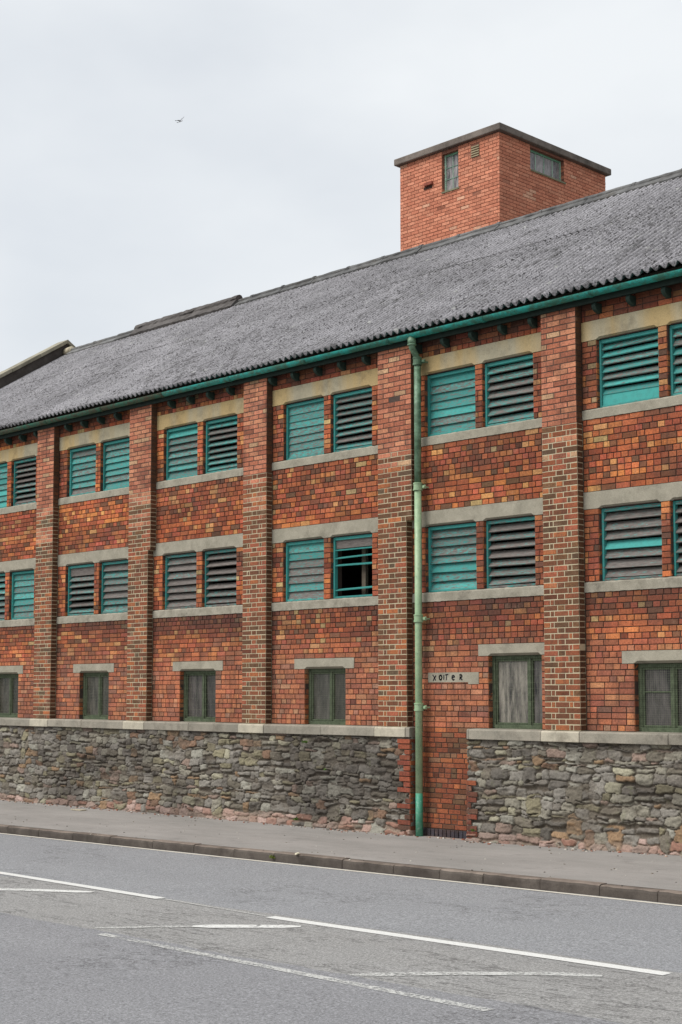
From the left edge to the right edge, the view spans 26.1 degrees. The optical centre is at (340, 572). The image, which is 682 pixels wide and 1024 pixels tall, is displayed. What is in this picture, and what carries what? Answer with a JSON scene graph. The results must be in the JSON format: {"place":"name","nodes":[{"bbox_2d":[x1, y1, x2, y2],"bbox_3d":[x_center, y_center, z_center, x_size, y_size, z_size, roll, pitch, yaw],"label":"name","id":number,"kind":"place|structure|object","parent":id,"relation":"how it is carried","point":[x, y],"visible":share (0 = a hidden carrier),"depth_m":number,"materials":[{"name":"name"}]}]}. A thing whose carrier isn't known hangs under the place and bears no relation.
{"place":"outdoors","nodes":[
{"label":"outdoors","id":0,"kind":"place"},
{"bbox_2d":[0,834,681,1023],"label":"road","id":1,"kind":"structure","parent":0,"point":[62,961],"depth_m":12.33,"materials":[{"name":"grey asphalt"}]},
{"bbox_2d":[0,888,92,892],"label":"hatch mark","id":2,"kind":"object","parent":1,"relation":"on","point":[51,890],"visible":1,"depth_m":16.24,"materials":[{"name":"paint"}]},
{"bbox_2d":[0,872,164,898],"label":"line mark","id":3,"kind":"object","parent":1,"relation":"on","point":[88,886],"visible":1,"depth_m":16.57,"materials":[{"name":"paint"}]},
{"bbox_2d":[97,926,191,927],"bbox_3d":[-1.811,3.248,13.485,0.888,0.007,0.115,0,-5,-4],"label":"hatch mark","id":4,"kind":"object","parent":1,"relation":"on","point":[145,926],"visible":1,"depth_m":13.50,"materials":[{"name":"paint"}]},
{"bbox_2d":[160,898,269,916],"bbox_3d":[-1.289,3.361,14.788,0.031,0.022,1.876,4,-6,-40],"label":"seam line","id":5,"kind":"object","parent":1,"relation":"on","point":[214,907],"visible":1,"depth_m":14.83,"materials":[{"name":"paint"}]},
{"bbox_2d":[192,925,300,927],"bbox_3d":[-0.868,3.239,13.480,1.002,0.009,0.196,0,-5,4],"label":"hatch mark","id":6,"kind":"object","parent":1,"relation":"on","point":[246,926],"visible":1,"depth_m":13.46,"materials":[{"name":"paint"}]},
{"bbox_2d":[98,933,491,1010],"bbox_3d":[-0.586,3.052,11.410,0.105,0.053,4.633,4,-6,-42],"label":"boundary line mark","id":7,"kind":"object","parent":1,"relation":"on","point":[328,978],"visible":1,"depth_m":11.00,"materials":[{"name":"paint"}]},
{"bbox_2d":[0,824,681,904],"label":"kerb","id":8,"kind":"structure","parent":1,"relation":"on","point":[584,887],"depth_m":17.81,"materials":[{"name":"concrete"}]},
{"bbox_2d":[0,833,681,905],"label":"edge line","id":9,"kind":"object","parent":1,"relation":"on","point":[368,872],"visible":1,"depth_m":17.70,"materials":[{"name":"paint"}]},
{"bbox_2d":[266,916,669,974],"bbox_3d":[0.878,3.139,12.512,0.139,0.051,4.426,5,-7,-44],"label":"line mark","id":10,"kind":"object","parent":1,"relation":"on","point":[487,948],"visible":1,"depth_m":12.21,"materials":[{"name":"paint"}]},
{"bbox_2d":[352,972,601,976],"bbox_3d":[1.006,3.003,11.011,1.884,0.016,0.195,0,-5,3],"label":"hatch mark","id":11,"kind":"object","parent":1,"relation":"on","point":[491,973],"visible":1,"depth_m":11.02,"materials":[{"name":"paint"}]},
{"bbox_2d":[0,800,681,890],"bbox_3d":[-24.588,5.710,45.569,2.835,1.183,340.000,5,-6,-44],"label":"pavement","id":12,"kind":"structure","parent":0,"point":[636,869],"depth_m":19.83,"materials":[{"name":"concrete"}]},
{"bbox_2d":[0,168,681,887],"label":"warehouse","id":13,"kind":"structure","parent":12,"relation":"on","point":[394,540],"depth_m":22.61,"materials":[{"name":"brick"}]},
{"bbox_2d":[0,573,4,620],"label":"louvre window","id":14,"kind":"structure","parent":13,"relation":"in","point":[2,585],"depth_m":29.84,"materials":[{"name":"paint"}]},
{"bbox_2d":[0,463,7,507],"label":"louvre window","id":15,"kind":"structure","parent":13,"relation":"in","point":[3,467],"depth_m":30.06,"materials":[{"name":"paint"}]},
{"bbox_2d":[0,674,18,717],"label":"basement window","id":16,"kind":"structure","parent":13,"relation":"in","point":[9,685],"depth_m":29.43,"materials":[{"name":"wood"}]},
{"bbox_2d":[11,570,34,619],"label":"louvre window","id":17,"kind":"structure","parent":13,"relation":"in","point":[23,581],"depth_m":29.29,"materials":[{"name":"paint"}]},
{"bbox_2d":[13,457,35,505],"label":"louvre window","id":18,"kind":"structure","parent":13,"relation":"in","point":[16,466],"depth_m":29.50,"materials":[{"name":"paint"}]},
{"bbox_2d":[68,564,94,615],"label":"louvre window","id":19,"kind":"structure","parent":13,"relation":"in","point":[88,569],"depth_m":27.86,"materials":[{"name":"paint"}]},
{"bbox_2d":[69,445,95,496],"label":"louvre window","id":20,"kind":"structure","parent":13,"relation":"in","point":[82,475],"depth_m":28.04,"materials":[{"name":"paint"}]},
{"bbox_2d":[79,672,108,719],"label":"basement window","id":21,"kind":"structure","parent":13,"relation":"in","point":[95,700],"depth_m":27.36,"materials":[{"name":"wood"}]},
{"bbox_2d":[101,560,127,613],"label":"louvre window","id":22,"kind":"structure","parent":13,"relation":"in","point":[116,581],"depth_m":27.08,"materials":[{"name":"paint"}]},
{"bbox_2d":[103,438,129,490],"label":"louvre window","id":23,"kind":"structure","parent":13,"relation":"in","point":[116,462],"depth_m":27.27,"materials":[{"name":"paint"}]},
{"bbox_2d":[165,553,196,609],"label":"louvre window","id":24,"kind":"structure","parent":13,"relation":"in","point":[171,565],"depth_m":25.69,"materials":[{"name":"paint"}]},
{"bbox_2d":[166,424,197,480],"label":"louvre window","id":25,"kind":"structure","parent":13,"relation":"in","point":[181,467],"depth_m":25.87,"materials":[{"name":"paint"}]},
{"bbox_2d":[179,671,215,721],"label":"basement window","id":26,"kind":"structure","parent":13,"relation":"in","point":[199,691],"depth_m":25.16,"materials":[{"name":"wood"}]},
{"bbox_2d":[205,548,236,606],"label":"louvre window","id":27,"kind":"structure","parent":13,"relation":"in","point":[208,572],"depth_m":24.92,"materials":[{"name":"paint"}]},
{"bbox_2d":[206,416,237,473],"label":"louvre window","id":28,"kind":"structure","parent":13,"relation":"in","point":[208,424],"depth_m":25.10,"materials":[{"name":"paint"}]},
{"bbox_2d":[286,398,323,459],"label":"louvre window","id":29,"kind":"structure","parent":13,"relation":"in","point":[302,442],"depth_m":23.60,"materials":[{"name":"paint"}]},
{"bbox_2d":[286,539,323,601],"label":"louvre window","id":30,"kind":"structure","parent":13,"relation":"in","point":[304,570],"depth_m":23.41,"materials":[{"name":"paint"}]},
{"bbox_2d":[305,668,345,724],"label":"basement window","id":31,"kind":"structure","parent":13,"relation":"in","point":[326,687],"depth_m":22.92,"materials":[{"name":"wood"}]},
{"bbox_2d":[333,388,371,451],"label":"louvre window","id":32,"kind":"structure","parent":13,"relation":"in","point":[336,448],"depth_m":22.83,"materials":[{"name":"paint"}]},
{"bbox_2d":[333,534,371,598],"bbox_3d":[0.228,-0.098,22.609,0.095,0.956,0.898,5,-6,-44],"label":"louvre window","id":33,"kind":"structure","parent":13,"relation":"in","point":[358,541],"depth_m":22.71,"materials":[{"name":"paint"}]},
{"bbox_2d":[428,366,475,436],"bbox_3d":[1.638,-2.479,21.343,0.078,0.916,0.961,5,-6,-44],"label":"louvre window","id":34,"kind":"structure","parent":13,"relation":"in","point":[447,414],"depth_m":21.37,"materials":[{"name":"paint"}]},
{"bbox_2d":[428,522,476,591],"bbox_3d":[1.642,-0.216,21.163,0.090,0.956,0.961,5,-6,-44],"label":"louvre window","id":35,"kind":"structure","parent":13,"relation":"in","point":[448,545],"depth_m":21.19,"materials":[{"name":"paint"}]},
{"bbox_2d":[394,122,610,250],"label":"roof tower","id":36,"kind":"structure","parent":13,"relation":"on","point":[487,176],"depth_m":32.34,"materials":[{"name":"brick"}]},
{"bbox_2d":[441,151,459,193],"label":"window","id":37,"kind":"structure","parent":36,"relation":"in","point":[451,160],"depth_m":32.47,"materials":[{"name":"grey glass"}]},
{"bbox_2d":[530,149,565,183],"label":"window","id":38,"kind":"structure","parent":36,"relation":"in","point":[541,164],"depth_m":32.65,"materials":[{"name":"grey glass"}]},
{"bbox_2d":[485,354,533,426],"bbox_3d":[2.396,-2.541,20.584,0.097,0.916,0.905,5,-6,-44],"label":"louvre window","id":39,"kind":"structure","parent":13,"relation":"in","point":[489,395],"depth_m":20.61,"materials":[{"name":"paint"}]},
{"bbox_2d":[486,516,535,588],"bbox_3d":[2.398,-0.278,20.402,0.103,0.956,0.905,5,-6,-44],"label":"louvre window","id":40,"kind":"structure","parent":13,"relation":"in","point":[504,582],"depth_m":20.43,"materials":[{"name":"paint"}]},
{"bbox_2d":[488,655,542,729],"bbox_3d":[2.431,1.636,20.163,0.146,1.013,0.958,5,-6,-44],"label":"basement window","id":41,"kind":"structure","parent":13,"relation":"in","point":[516,703],"depth_m":20.24,"materials":[{"name":"wood"}]},
{"bbox_2d":[599,328,658,407],"bbox_3d":[3.787,-2.656,19.161,0.091,0.916,0.949,5,-6,-44],"label":"louvre window","id":42,"kind":"structure","parent":13,"relation":"in","point":[648,390],"depth_m":19.18,"materials":[{"name":"paint"}]},
{"bbox_2d":[602,502,661,580],"bbox_3d":[3.788,-0.394,18.979,0.096,0.956,0.949,5,-6,-44],"label":"louvre window","id":43,"kind":"structure","parent":13,"relation":"in","point":[608,552],"depth_m":19.00,"materials":[{"name":"paint"}]},
{"bbox_2d":[634,663,681,732],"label":"basement window","id":44,"kind":"structure","parent":13,"relation":"in","point":[659,697],"depth_m":18.58,"materials":[{"name":"wood"}]},
{"bbox_2d":[670,323,681,395],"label":"louvre window","id":45,"kind":"structure","parent":13,"relation":"in","point":[675,390],"depth_m":18.67,"materials":[{"name":"paint"}]},
{"bbox_2d":[673,500,681,575],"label":"louvre window","id":46,"kind":"structure","parent":13,"relation":"in","point":[677,558],"depth_m":18.49,"materials":[{"name":"paint"}]},
{"bbox_2d":[2,800,681,856],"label":"stone crumbs","id":47,"kind":"object","parent":12,"relation":"on","point":[572,849],"visible":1,"depth_m":21.77,"materials":[{"name":"grey stone"}]},
{"bbox_2d":[23,806,676,886],"bbox_3d":[-0.434,3.776,20.348,2.844,0.397,17.889,5,-6,-44],"label":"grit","id":48,"kind":"object","parent":12,"relation":"on","point":[372,833],"visible":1,"depth_m":18.69,"materials":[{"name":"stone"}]},
{"bbox_2d":[0,0,681,371],"label":"sky","id":49,"kind":"structure","parent":0,"point":[117,215],"materials":[{"name":"white"}]}
]}

